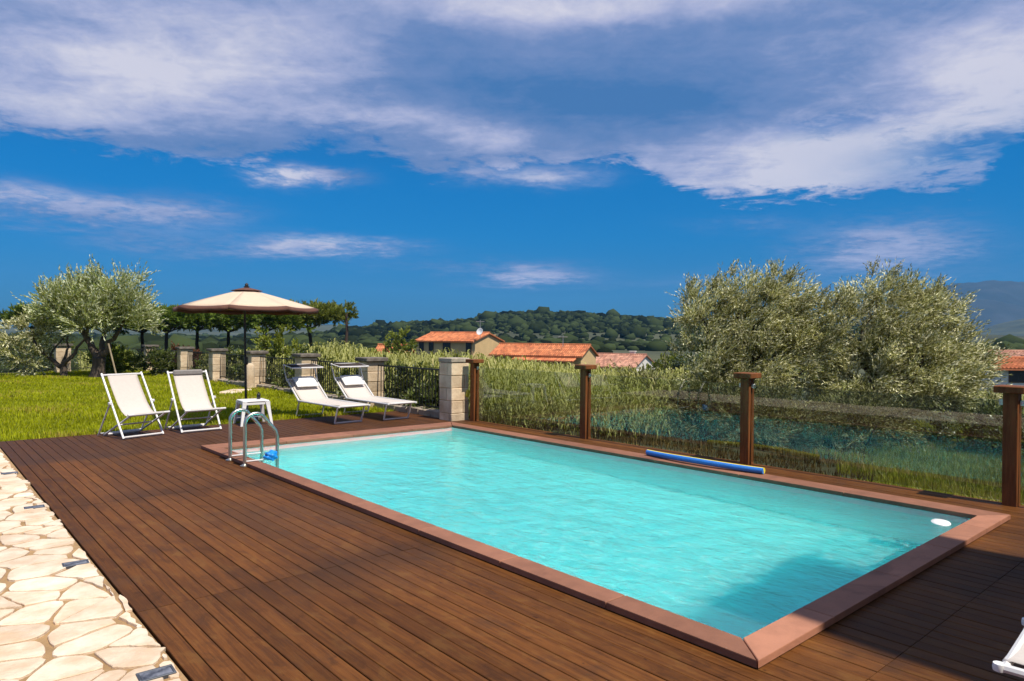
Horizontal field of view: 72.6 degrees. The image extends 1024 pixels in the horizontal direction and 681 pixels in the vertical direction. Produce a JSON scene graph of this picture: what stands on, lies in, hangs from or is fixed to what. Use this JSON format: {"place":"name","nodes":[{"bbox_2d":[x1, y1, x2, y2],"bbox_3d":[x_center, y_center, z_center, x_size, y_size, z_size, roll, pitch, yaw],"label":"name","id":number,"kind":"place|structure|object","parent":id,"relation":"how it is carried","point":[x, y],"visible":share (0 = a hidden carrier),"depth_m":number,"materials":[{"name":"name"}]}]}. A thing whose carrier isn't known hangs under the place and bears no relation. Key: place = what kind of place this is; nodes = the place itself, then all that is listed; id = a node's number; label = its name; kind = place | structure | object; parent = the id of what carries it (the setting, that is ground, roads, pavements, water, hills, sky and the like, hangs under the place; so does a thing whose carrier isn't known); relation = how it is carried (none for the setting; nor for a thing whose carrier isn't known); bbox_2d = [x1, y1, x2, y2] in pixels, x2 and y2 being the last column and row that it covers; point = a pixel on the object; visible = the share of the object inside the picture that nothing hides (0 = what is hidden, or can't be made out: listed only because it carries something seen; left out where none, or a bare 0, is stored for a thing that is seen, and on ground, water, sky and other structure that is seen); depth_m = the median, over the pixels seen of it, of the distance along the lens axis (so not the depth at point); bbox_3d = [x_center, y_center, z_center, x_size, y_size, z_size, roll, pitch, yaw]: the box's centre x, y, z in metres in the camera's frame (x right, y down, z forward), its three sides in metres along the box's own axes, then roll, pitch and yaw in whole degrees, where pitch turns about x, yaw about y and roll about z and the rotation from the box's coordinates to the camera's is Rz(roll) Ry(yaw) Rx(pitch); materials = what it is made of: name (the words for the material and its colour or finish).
{"place":"outdoors","nodes":[
{"label":"outdoors","id":0,"kind":"place"},
{"bbox_2d":[0,324,337,335],"bbox_3d":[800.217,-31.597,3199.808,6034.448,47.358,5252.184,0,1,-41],"label":"hill","id":1,"kind":"structure","parent":0,"point":[323,327],"depth_m":1852.82,"materials":[{"name":"plant"}]},
{"bbox_2d":[0,370,393,441],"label":"lawn","id":2,"kind":"structure","parent":0,"point":[137,419],"depth_m":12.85,"materials":[{"name":"plant"}]},
{"bbox_2d":[0,304,85,376],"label":"olive tree","id":3,"kind":"object","parent":2,"relation":"on","point":[39,350],"visible":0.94,"depth_m":24.80,"materials":[{"name":"green plant"}]},
{"bbox_2d":[52,344,72,372],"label":"stone pillar","id":4,"kind":"structure","parent":2,"relation":"on","point":[59,353],"depth_m":27.11,"materials":[{"name":"stone"}]},
{"bbox_2d":[10,254,167,377],"bbox_3d":[-15.021,-0.809,25.059,5.373,4.553,3.268,0,0,-7],"label":"olive tree","id":5,"kind":"object","parent":2,"relation":"on","point":[100,296],"visible":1,"depth_m":24.53,"materials":[{"name":"green plant"}]},
{"bbox_2d":[83,344,136,372],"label":"shrub","id":6,"kind":"object","parent":2,"relation":"on","point":[90,360],"visible":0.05,"depth_m":27.52,"materials":[{"name":"green plant"}]},
{"bbox_2d":[108,343,116,373],"bbox_3d":[-12.830,0.742,22.434,0.331,1.310,0.049,0,1,-31],"label":"garden stake","id":7,"kind":"object","parent":2,"relation":"on","point":[112,358],"visible":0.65,"depth_m":22.40,"materials":[{"name":"brown wood"}]},
{"bbox_2d":[89,342,141,373],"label":"shrub","id":8,"kind":"object","parent":2,"relation":"on","point":[118,357],"visible":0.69,"depth_m":26.21,"materials":[{"name":"green plant"}]},
{"bbox_2d":[142,345,158,370],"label":"stone pillar","id":9,"kind":"structure","parent":2,"relation":"on","point":[149,348],"depth_m":29.22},
{"bbox_2d":[71,349,133,368],"bbox_3d":[-16.430,0.727,28.399,2.680,0.770,0.024,0,1,-41],"label":"iron railing","id":10,"kind":"object","parent":9,"relation":"attached to","point":[87,357],"visible":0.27,"depth_m":27.74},
{"bbox_2d":[128,346,176,375],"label":"shrub","id":11,"kind":"object","parent":2,"relation":"on","point":[162,362],"visible":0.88,"depth_m":26.02,"materials":[{"name":"green plant"}]},
{"bbox_2d":[175,347,194,369],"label":"stone pillar","id":12,"kind":"structure","parent":2,"relation":"on","point":[184,359],"depth_m":25.63,"materials":[{"name":"stone"}]},
{"bbox_2d":[188,351,208,374],"bbox_3d":[-10.907,0.793,24.490,0.024,0.770,3.130,0,1,-41],"label":"iron railing","id":13,"kind":"object","parent":12,"relation":"attached to","point":[205,360],"visible":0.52,"depth_m":24.18,"materials":[{"name":"metal"}]},
{"bbox_2d":[206,348,227,380],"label":"stone pillar","id":14,"kind":"structure","parent":2,"relation":"on","point":[215,360],"depth_m":22.94,"materials":[{"name":"stone"}]},
{"bbox_2d":[217,379,244,386],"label":"kerb wall","id":15,"kind":"structure","parent":2,"relation":"on","point":[239,383],"depth_m":21.77,"materials":[{"name":"stone"}]},
{"bbox_2d":[219,389,251,393],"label":"stone slab","id":16,"kind":"structure","parent":2,"relation":"on","point":[226,391],"depth_m":18.55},
{"bbox_2d":[172,283,318,421],"bbox_3d":[-4.895,0.202,12.845,2.384,2.528,2.384,0,0,14],"label":"sun umbrella","id":17,"kind":"object","parent":2,"relation":"on","point":[245,300],"visible":0.95,"depth_m":12.29,"materials":[{"name":"beige fabric"}]},
{"bbox_2d":[247,363,254,388],"bbox_3d":[-7.421,1.059,19.739,0.250,0.837,0.246,0,1,-41],"label":"bollard","id":18,"kind":"object","parent":2,"relation":"on","point":[250,375],"visible":0.64,"depth_m":19.64,"materials":[{"name":"stone"}]},
{"bbox_2d":[246,351,268,386],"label":"stone pillar","id":19,"kind":"structure","parent":2,"relation":"on","point":[255,359],"depth_m":20.39,"materials":[{"name":"stone"}]},
{"bbox_2d":[221,353,243,379],"bbox_3d":[-8.626,0.828,21.869,0.024,0.770,2.980,0,1,-41],"label":"iron railing","id":20,"kind":"object","parent":19,"relation":"attached to","point":[229,364],"visible":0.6,"depth_m":22.13,"materials":[{"name":"metal"}]},
{"bbox_2d":[260,356,294,386],"bbox_3d":[-6.394,0.862,19.305,0.024,0.770,2.980,0,1,-41],"label":"iron railing","id":21,"kind":"object","parent":19,"relation":"attached to","point":[291,359],"visible":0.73,"depth_m":19.56,"materials":[{"name":"metal"}]},
{"bbox_2d":[256,384,294,392],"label":"kerb wall","id":22,"kind":"structure","parent":2,"relation":"on","point":[277,387],"depth_m":19.36,"materials":[{"name":"stone"}]},
{"bbox_2d":[292,353,319,394],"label":"stone pillar","id":23,"kind":"structure","parent":2,"relation":"on","point":[303,358],"depth_m":17.83,"materials":[{"name":"stone"}]},
{"bbox_2d":[311,360,356,394],"bbox_3d":[-4.178,0.896,16.759,0.024,0.770,2.930,0,1,-41],"label":"iron railing","id":24,"kind":"object","parent":23,"relation":"attached to","point":[319,361],"visible":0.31,"depth_m":17.17,"materials":[{"name":"metal"}]},
{"bbox_2d":[325,393,357,401],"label":"kerb wall","id":25,"kind":"structure","parent":2,"relation":"on","point":[335,396],"depth_m":16.53,"materials":[{"name":"stone"}]},
{"bbox_2d":[355,357,387,408],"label":"stone pillar","id":26,"kind":"structure","parent":2,"relation":"on","point":[371,373],"depth_m":15.29,"materials":[{"name":"stone"}]},
{"bbox_2d":[378,365,439,407],"bbox_3d":[-2.068,0.929,14.334,0.024,0.770,2.660,0,1,-41],"label":"iron railing","id":27,"kind":"object","parent":26,"relation":"attached to","point":[416,368],"visible":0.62,"depth_m":14.29,"materials":[{"name":"metal"}]},
{"bbox_3d":[-20.466,0.782,24.887,0.540,1.185,0.540,0,1,-41],"label":"stone pillar","id":28,"kind":"object","parent":2,"relation":"on","visible":0},
{"bbox_2d":[0,349,54,369],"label":"iron railing","id":29,"kind":"object","parent":28,"relation":"attached to","point":[26,366],"visible":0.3,"depth_m":26.43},
{"bbox_2d":[0,0,1023,327],"label":"sky","id":30,"kind":"structure","parent":0,"point":[398,160],"materials":[{"name":"blue"}]},
{"bbox_2d":[7,349,1023,503],"bbox_3d":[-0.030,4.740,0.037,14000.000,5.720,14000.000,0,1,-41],"label":"ground","id":31,"kind":"structure","parent":0,"point":[654,355],"depth_m":13.57,"materials":[{"name":"plant"}]},
{"bbox_2d":[0,332,77,372],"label":"shrub","id":32,"kind":"object","parent":31,"relation":"on","point":[23,356],"visible":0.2,"depth_m":29.37,"materials":[{"name":"green plant"}]},
{"bbox_2d":[0,301,78,370],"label":"umbrella pine","id":33,"kind":"object","parent":31,"relation":"on","point":[7,314],"visible":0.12,"depth_m":69.13,"materials":[{"name":"green plant"}]},
{"bbox_2d":[82,316,138,344],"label":"umbrella pine","id":34,"kind":"object","parent":31,"relation":"on","point":[125,331],"visible":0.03,"depth_m":74.32,"materials":[{"name":"green plant"}]},
{"bbox_2d":[100,304,167,368],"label":"umbrella pine","id":35,"kind":"object","parent":31,"relation":"on","point":[142,332],"visible":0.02,"depth_m":77.87,"materials":[{"name":"green plant"}]},
{"bbox_2d":[124,303,218,350],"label":"umbrella pine","id":36,"kind":"object","parent":31,"relation":"on","point":[172,321],"visible":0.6,"depth_m":70.49,"materials":[{"name":"green plant"}]},
{"bbox_2d":[169,341,202,368],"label":"shrub","id":37,"kind":"object","parent":31,"relation":"on","point":[195,356],"visible":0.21,"depth_m":28.50,"materials":[{"name":"green plant"}]},
{"bbox_2d":[162,305,238,356],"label":"umbrella pine","id":38,"kind":"object","parent":31,"relation":"on","point":[207,326],"visible":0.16,"depth_m":73.45,"materials":[{"name":"green plant"}]},
{"bbox_2d":[189,345,241,379],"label":"shrub","id":39,"kind":"object","parent":31,"relation":"on","point":[199,362],"visible":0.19,"depth_m":24.81,"materials":[{"name":"green plant"}]},
{"bbox_2d":[209,322,261,352],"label":"umbrella pine","id":40,"kind":"object","parent":31,"relation":"on","point":[228,330],"visible":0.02,"depth_m":76.77,"materials":[{"name":"green plant"}]},
{"bbox_2d":[226,347,288,384],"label":"shrub","id":41,"kind":"object","parent":31,"relation":"on","point":[236,370],"visible":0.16,"depth_m":21.96,"materials":[{"name":"green plant"}]},
{"bbox_2d":[203,313,316,350],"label":"umbrella pine","id":42,"kind":"object","parent":31,"relation":"on","point":[264,321],"visible":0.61,"depth_m":69.68,"materials":[{"name":"green plant"}]},
{"bbox_2d":[241,323,302,364],"bbox_3d":[-7.668,0.603,23.029,2.556,2.371,2.408,0,1,-41],"label":"shrub","id":43,"kind":"object","parent":31,"relation":"on","point":[278,340],"visible":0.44,"depth_m":22.50,"materials":[{"name":"green plant"}]},
{"bbox_2d":[270,345,344,388],"bbox_3d":[-5.700,0.965,19.823,2.331,1.721,2.116,0,1,-41],"label":"shrub","id":44,"kind":"object","parent":31,"relation":"on","point":[303,349],"visible":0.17,"depth_m":19.47,"materials":[{"name":"green plant"}]},
{"bbox_2d":[289,298,358,352],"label":"umbrella pine","id":45,"kind":"object","parent":31,"relation":"on","point":[334,312],"visible":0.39,"depth_m":73.60,"materials":[{"name":"green plant"}]},
{"bbox_2d":[344,313,347,349],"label":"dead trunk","id":46,"kind":"object","parent":31,"relation":"on","point":[346,326],"visible":0.53,"depth_m":74.05,"materials":[{"name":"brown plant"}]},
{"bbox_2d":[330,355,397,397],"bbox_3d":[-3.375,1.127,17.161,2.078,1.583,1.926,0,0,-20],"label":"shrub","id":47,"kind":"object","parent":31,"relation":"on","point":[339,392],"visible":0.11,"depth_m":16.91,"materials":[{"name":"green plant"}]},
{"bbox_2d":[74,338,694,398],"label":"reeds","id":48,"kind":"object","parent":31,"relation":"on","point":[85,368],"visible":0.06,"depth_m":39.43,"materials":[{"name":"green plant"}]},
{"bbox_2d":[370,326,418,358],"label":"round tree","id":49,"kind":"object","parent":31,"relation":"on","point":[396,345],"visible":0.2,"depth_m":97.93,"materials":[{"name":"green plant"}]},
{"bbox_2d":[375,343,414,354],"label":"farm house","id":50,"kind":"structure","parent":31,"relation":"on","point":[380,346],"depth_m":102.70,"materials":[{"name":"tile"}]},
{"bbox_2d":[384,358,434,406],"bbox_3d":[-2.007,1.125,15.757,1.835,1.503,1.696,0,1,-41],"label":"shrub","id":51,"kind":"object","parent":31,"relation":"on","point":[405,364],"visible":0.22,"depth_m":15.50,"materials":[{"name":"green plant"}]},
{"bbox_2d":[399,352,469,409],"bbox_3d":[-1.603,1.070,14.627,1.647,1.643,1.684,0,0,-14],"label":"shrub","id":52,"kind":"object","parent":31,"relation":"on","point":[407,396],"visible":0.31,"depth_m":14.34,"materials":[{"name":"green plant"}]},
{"bbox_2d":[204,343,675,438],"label":"reeds","id":53,"kind":"object","parent":31,"relation":"on","point":[525,389],"visible":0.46,"depth_m":14.12,"materials":[{"name":"green plant"}]},
{"bbox_2d":[415,331,504,362],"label":"farm house","id":54,"kind":"structure","parent":31,"relation":"on","point":[486,343],"depth_m":121.71,"materials":[{"name":"tile"}]},
{"bbox_2d":[419,342,423,350],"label":"window","id":55,"kind":"structure","parent":54,"relation":"in","point":[421,344],"depth_m":123.94,"materials":[{"name":"black glass"}]},
{"bbox_2d":[429,342,433,350],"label":"window","id":56,"kind":"structure","parent":54,"relation":"in","point":[431,344],"depth_m":122.73,"materials":[{"name":"black glass"}]},
{"bbox_2d":[443,342,450,352],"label":"window","id":57,"kind":"structure","parent":54,"relation":"in","point":[445,344],"depth_m":120.86,"materials":[{"name":"black glass"}]},
{"bbox_2d":[466,343,471,353],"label":"window","id":58,"kind":"structure","parent":54,"relation":"in","point":[468,345],"depth_m":118.38,"materials":[{"name":"black glass"}]},
{"bbox_2d":[476,320,483,334],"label":"roof antenna","id":59,"kind":"object","parent":54,"relation":"on","point":[479,331],"visible":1,"depth_m":117.27,"materials":[{"name":"metal"}]},
{"bbox_2d":[0,332,1023,372],"bbox_3d":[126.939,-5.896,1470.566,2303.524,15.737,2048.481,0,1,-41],"label":"valley woods","id":60,"kind":"object","parent":31,"relation":"on","point":[133,341],"visible":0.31,"depth_m":300.28,"materials":[{"name":"green plant"}]},
{"bbox_2d":[488,343,598,369],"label":"farm house","id":61,"kind":"structure","parent":31,"relation":"on","point":[573,354],"depth_m":107.58,"materials":[{"name":"tile"}]},
{"bbox_2d":[596,351,657,374],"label":"farm house","id":62,"kind":"structure","parent":31,"relation":"on","point":[631,357],"depth_m":126.70,"materials":[{"name":"tile"}]},
{"bbox_2d":[468,400,879,481],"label":"dry weeds","id":63,"kind":"object","parent":31,"relation":"on","point":[703,441],"visible":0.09,"depth_m":12.39,"materials":[{"name":"plant"}]},
{"bbox_2d":[645,350,703,372],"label":"round tree","id":64,"kind":"object","parent":31,"relation":"on","point":[647,365],"visible":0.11,"depth_m":109.38,"materials":[{"name":"green plant"}]},
{"bbox_2d":[610,341,771,442],"bbox_3d":[3.546,1.309,14.283,3.241,2.822,2.658,0,0,-10],"label":"shrub","id":65,"kind":"object","parent":31,"relation":"on","point":[692,417],"visible":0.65,"depth_m":14.16,"materials":[{"name":"green plant"}]},
{"bbox_2d":[660,346,721,378],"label":"round tree","id":66,"kind":"object","parent":31,"relation":"on","point":[673,365],"visible":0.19,"depth_m":89.77,"materials":[{"name":"green plant"}]},
{"bbox_2d":[659,256,857,430],"bbox_3d":[5.280,0.340,15.148,4.163,4.483,3.084,0,0,-17],"label":"olive tree","id":67,"kind":"object","parent":31,"relation":"on","point":[777,322],"visible":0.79,"depth_m":14.75,"materials":[{"name":"green plant"}]},
{"bbox_2d":[699,302,836,399],"bbox_3d":[7.153,0.661,19.587,4.359,4.294,2.869,0,0,8],"label":"olive tree","id":68,"kind":"object","parent":31,"relation":"on","point":[778,359],"visible":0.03,"depth_m":19.26,"materials":[{"name":"green plant"}]},
{"bbox_2d":[693,371,845,450],"bbox_3d":[4.546,1.586,13.272,3.123,2.058,2.973,0,1,-41],"label":"shrub","id":69,"kind":"object","parent":31,"relation":"on","point":[776,432],"visible":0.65,"depth_m":13.13,"materials":[{"name":"green plant"}]},
{"bbox_2d":[767,359,930,453],"bbox_3d":[6.429,1.516,13.511,2.946,2.342,2.610,0,0,2],"label":"shrub","id":70,"kind":"object","parent":31,"relation":"on","point":[870,432],"visible":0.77,"depth_m":13.29,"materials":[{"name":"green plant"}]},
{"bbox_2d":[769,255,1016,443],"bbox_3d":[7.956,0.353,14.594,5.055,4.500,3.043,0,0,4],"label":"olive tree","id":71,"kind":"object","parent":31,"relation":"on","point":[956,383],"visible":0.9,"depth_m":14.27,"materials":[{"name":"green plant"}]},
{"bbox_2d":[818,380,1023,418],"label":"rough pasture","id":72,"kind":"structure","parent":31,"relation":"on","point":[981,393],"depth_m":37.36,"materials":[{"name":"green plant"}]},
{"bbox_2d":[901,388,1023,456],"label":"shrub","id":73,"kind":"object","parent":31,"relation":"on","point":[986,433],"visible":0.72,"depth_m":13.14,"materials":[{"name":"green plant"}]},
{"bbox_2d":[974,356,1023,397],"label":"farm house","id":74,"kind":"structure","parent":31,"relation":"on","point":[1015,369],"depth_m":66.61,"materials":[{"name":"tile"}]},
{"bbox_2d":[1008,370,1023,382],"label":"window","id":75,"kind":"structure","parent":74,"relation":"in","point":[1016,376],"depth_m":66.47,"materials":[{"name":"black glass"}]},
{"bbox_2d":[984,350,1023,355],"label":"farm house","id":76,"kind":"structure","parent":31,"relation":"on","point":[1020,352],"depth_m":87.34,"materials":[{"name":"tile"}]},
{"bbox_2d":[239,431,961,639],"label":"water","id":77,"kind":"structure","parent":0,"point":[741,560],"depth_m":6.26,"materials":[{"name":"liquid"}]},
{"bbox_2d":[931,519,950,525],"bbox_3d":[3.806,1.618,6.185,0.156,0.034,0.154,-7,9,-41],"label":"chlorine float","id":78,"kind":"object","parent":77,"relation":"on","point":[941,522],"visible":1,"depth_m":6.16,"materials":[{"name":"white plastic"}]},
{"bbox_2d":[381,319,1023,342],"bbox_3d":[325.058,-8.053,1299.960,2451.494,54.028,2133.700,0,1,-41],"label":"wooded hill","id":79,"kind":"structure","parent":0,"point":[656,336],"depth_m":588.10,"materials":[{"name":"plant"}]},
{"bbox_2d":[93,306,876,342],"bbox_3d":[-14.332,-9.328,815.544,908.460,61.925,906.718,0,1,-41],"label":"hill woods","id":80,"kind":"object","parent":79,"relation":"on","point":[612,324],"visible":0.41,"depth_m":623.93,"materials":[{"name":"green plant"}]},
{"bbox_2d":[810,417,1023,505],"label":"meadow grass","id":81,"kind":"structure","parent":0,"point":[896,470],"depth_m":10.97,"materials":[{"name":"plant"}]},
{"bbox_2d":[822,280,1023,332],"bbox_3d":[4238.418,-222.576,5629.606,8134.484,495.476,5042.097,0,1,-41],"label":"blue mountain","id":82,"kind":"structure","parent":0,"point":[998,302],"depth_m":4584.79,"materials":[{"name":"blue"}]},
{"bbox_2d":[975,318,1023,335],"bbox_3d":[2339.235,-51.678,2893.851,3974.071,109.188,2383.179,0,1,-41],"label":"foothill","id":83,"kind":"structure","parent":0,"point":[1015,327],"depth_m":2374.47,"materials":[{"name":"soil"}]},
{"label":"yard","id":84,"kind":"structure","parent":0,"visible":0},
{"bbox_2d":[0,449,187,680],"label":"stone paving","id":85,"kind":"structure","parent":84,"relation":"on","point":[35,588],"depth_m":3.98,"materials":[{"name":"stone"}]},
{"bbox_2d":[24,504,44,508],"bbox_3d":[-4.351,1.533,6.349,0.156,0.039,0.100,0,1,-38],"label":"floor light","id":86,"kind":"object","parent":85,"relation":"on","point":[35,506],"visible":0.53,"depth_m":6.35,"materials":[{"name":"metal"}]},
{"bbox_2d":[62,559,88,568],"bbox_3d":[-3.012,1.554,4.810,0.156,0.039,0.100,0,1,-37],"label":"floor light","id":87,"kind":"object","parent":85,"relation":"on","point":[69,565],"visible":0.57,"depth_m":4.80,"materials":[{"name":"metal"}]},
{"bbox_2d":[135,664,176,680],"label":"floor light","id":88,"kind":"object","parent":85,"relation":"on","point":[165,672],"visible":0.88,"depth_m":3.26,"materials":[{"name":"metal"}]},
{"bbox_2d":[0,448,188,680],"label":"deck base","id":89,"kind":"object","parent":84,"relation":"on","point":[111,585],"depth_m":4.53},
{"bbox_2d":[0,411,1023,680],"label":"deck","id":90,"kind":"structure","parent":89,"relation":"on","point":[212,565],"depth_m":4.31,"materials":[{"name":"brown wood"}]},
{"bbox_2d":[97,372,169,438],"bbox_3d":[-5.844,0.988,10.790,0.828,0.967,0.710,1,1,32],"label":"deck chair","id":91,"kind":"object","parent":90,"relation":"on","point":[129,396],"visible":1,"depth_m":10.83,"materials":[{"name":"fabric"}]},
{"bbox_2d":[164,369,225,432],"bbox_3d":[-5.200,0.981,11.456,0.828,0.979,0.710,1,1,44],"label":"deck chair","id":92,"kind":"object","parent":90,"relation":"on","point":[191,391],"visible":1,"depth_m":11.53,"materials":[{"name":"fabric"}]},
{"bbox_2d":[233,398,272,426],"bbox_3d":[-4.578,1.259,12.313,0.551,0.430,0.551,0,1,-35],"label":"side table","id":93,"kind":"object","parent":90,"relation":"on","point":[261,402],"visible":0.96,"depth_m":12.23,"materials":[{"name":"white plastic"}]},
{"bbox_2d":[283,363,369,423],"bbox_3d":[-3.519,0.972,13.112,0.668,0.994,2.181,0,1,-43],"label":"sun lounger","id":94,"kind":"object","parent":90,"relation":"on","point":[307,389],"visible":0.99,"depth_m":13.50,"materials":[{"name":"fabric"}]},
{"bbox_2d":[331,363,416,419],"bbox_3d":[-2.744,0.973,13.681,0.668,0.994,2.181,0,1,-42],"label":"sun lounger","id":95,"kind":"object","parent":90,"relation":"on","point":[354,387],"visible":0.98,"depth_m":14.09,"materials":[{"name":"fabric"}]},
{"bbox_2d":[374,402,439,417],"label":"kerb wall","id":96,"kind":"structure","parent":90,"relation":"on","point":[419,410],"depth_m":14.05,"materials":[{"name":"stone"}]},
{"bbox_2d":[439,357,469,420],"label":"stone pillar","id":97,"kind":"structure","parent":90,"relation":"on","point":[453,386],"depth_m":12.99,"materials":[{"name":"stone"}]},
{"bbox_2d":[466,359,483,420],"bbox_3d":[-0.696,0.931,12.956,0.250,1.165,0.250,0,1,-41],"label":"fence post","id":98,"kind":"object","parent":90,"relation":"on","point":[474,388],"visible":0.89,"depth_m":12.90,"materials":[{"name":"wood"}]},
{"bbox_2d":[575,364,596,438],"bbox_3d":[1.142,0.959,10.844,0.250,1.165,0.250,0,1,-41],"label":"fence post","id":99,"kind":"object","parent":90,"relation":"on","point":[585,401],"visible":0.88,"depth_m":10.80,"materials":[{"name":"wood"}]},
{"bbox_2d":[201,422,1010,667],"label":"swimming pool","id":100,"kind":"structure","parent":90,"relation":"in","point":[761,647],"depth_m":5.37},
{"bbox_2d":[225,408,278,466],"bbox_3d":[-3.229,1.661,8.693,0.500,1.599,0.610,0,1,-41],"label":"pool ladder","id":101,"kind":"object","parent":100,"relation":"attached to","point":[259,425],"visible":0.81,"depth_m":8.63,"materials":[{"name":"metal"}]},
{"bbox_2d":[263,450,277,460],"bbox_3d":[-2.941,1.400,8.499,0.176,0.135,0.146,0,1,-41],"label":"pool cloth","id":102,"kind":"object","parent":101,"relation":"on","point":[271,455],"visible":1,"depth_m":8.46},
{"bbox_2d":[646,449,764,473],"bbox_3d":[2.266,1.456,8.435,0.179,0.084,1.620,0,1,-41],"label":"pool noodle","id":103,"kind":"object","parent":100,"relation":"on","point":[739,467],"visible":1,"depth_m":8.26,"materials":[{"name":"blue plastic"}]},
{"bbox_2d":[733,372,760,464],"bbox_3d":[2.954,0.987,8.762,0.250,1.165,0.250,0,1,-41],"label":"fence post","id":104,"kind":"object","parent":90,"relation":"on","point":[747,385],"visible":0.89,"depth_m":8.72,"materials":[{"name":"wood"}]},
{"bbox_2d":[992,617,1023,677],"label":"sun lounger","id":105,"kind":"object","parent":90,"relation":"on","point":[1015,654],"visible":1,"depth_m":2.71,"materials":[{"name":"fabric"}]},
{"bbox_2d":[993,385,1023,506],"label":"fence post","id":106,"kind":"object","parent":90,"relation":"on","point":[1012,402],"visible":0.89,"depth_m":6.62,"materials":[{"name":"wood"}]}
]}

